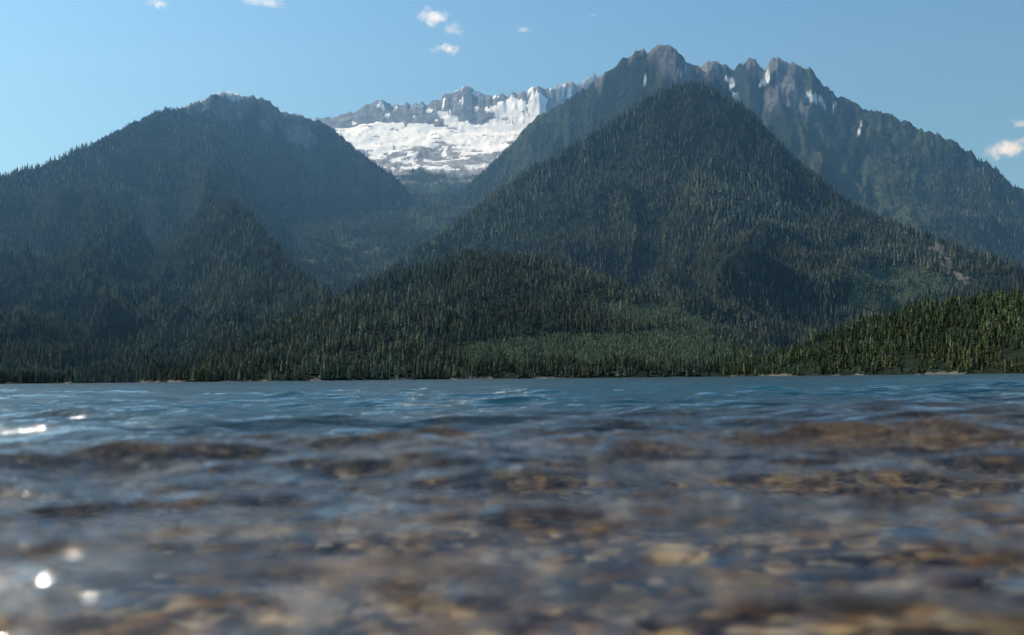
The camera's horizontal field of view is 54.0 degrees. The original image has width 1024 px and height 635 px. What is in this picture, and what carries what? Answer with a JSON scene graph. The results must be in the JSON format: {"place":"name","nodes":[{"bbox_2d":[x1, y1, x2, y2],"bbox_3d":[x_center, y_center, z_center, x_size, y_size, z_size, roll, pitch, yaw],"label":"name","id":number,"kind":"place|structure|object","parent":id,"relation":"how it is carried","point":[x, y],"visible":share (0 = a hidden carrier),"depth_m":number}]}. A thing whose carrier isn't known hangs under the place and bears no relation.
{"place":"outdoors","nodes":[
{"label":"outdoors","id":0,"kind":"place"},
{"bbox_2d":[1,200,331,383],"bbox_3d":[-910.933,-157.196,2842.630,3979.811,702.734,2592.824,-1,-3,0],"label":"wooded ridge","id":1,"kind":"structure","parent":0,"point":[309,283],"depth_m":3279.67},
{"bbox_2d":[0,91,413,383],"bbox_3d":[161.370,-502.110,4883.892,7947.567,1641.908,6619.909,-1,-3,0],"label":"forested mountain","id":2,"kind":"structure","parent":0,"point":[231,107],"depth_m":4614.20},
{"bbox_2d":[284,73,600,292],"bbox_3d":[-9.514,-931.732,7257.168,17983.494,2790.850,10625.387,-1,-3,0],"label":"snowy mountain","id":3,"kind":"structure","parent":0,"point":[373,112],"depth_m":7549.98},
{"bbox_2d":[336,83,571,170],"bbox_3d":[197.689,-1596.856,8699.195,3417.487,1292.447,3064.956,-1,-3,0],"label":"glacier","id":4,"kind":"object","parent":3,"relation":"on","point":[421,133],"visible":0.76,"depth_m":8338.89},
{"bbox_2d":[182,254,749,381],"bbox_3d":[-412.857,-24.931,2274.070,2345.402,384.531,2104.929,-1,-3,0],"label":"wooded hill","id":5,"kind":"structure","parent":0,"point":[538,331],"depth_m":2369.63},
{"bbox_2d":[0,373,1023,634],"bbox_3d":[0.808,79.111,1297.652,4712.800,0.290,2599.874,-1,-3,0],"label":"lake water","id":6,"kind":"structure","parent":0,"point":[782,505],"depth_m":2.22},
{"bbox_2d":[0,0,1023,188],"label":"sky","id":7,"kind":"structure","parent":0,"point":[73,73]},
{"bbox_2d":[28,83,1023,361],"bbox_3d":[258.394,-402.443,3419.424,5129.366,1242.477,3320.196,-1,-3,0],"label":"forested mountain","id":8,"kind":"structure","parent":0,"point":[780,275],"depth_m":3645.34},
{"bbox_2d":[0,44,1023,382],"bbox_3d":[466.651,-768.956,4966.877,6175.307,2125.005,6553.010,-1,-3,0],"label":"conifer forest","id":9,"kind":"object","parent":8,"relation":"on","point":[224,362],"visible":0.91,"depth_m":3132.84},
{"bbox_2d":[451,44,798,204],"bbox_3d":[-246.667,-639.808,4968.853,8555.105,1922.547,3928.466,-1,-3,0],"label":"rocky mountain","id":10,"kind":"structure","parent":0,"point":[609,86],"depth_m":5750.95},
{"bbox_2d":[701,57,1023,265],"bbox_3d":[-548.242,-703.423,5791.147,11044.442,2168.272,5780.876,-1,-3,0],"label":"rocky mountain","id":11,"kind":"structure","parent":0,"point":[800,95],"depth_m":6001.70},
{"bbox_2d":[722,294,1023,376],"bbox_3d":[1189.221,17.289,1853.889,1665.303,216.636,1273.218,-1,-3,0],"label":"wooded hill","id":12,"kind":"structure","parent":0,"point":[1009,352],"depth_m":1995.45}
]}

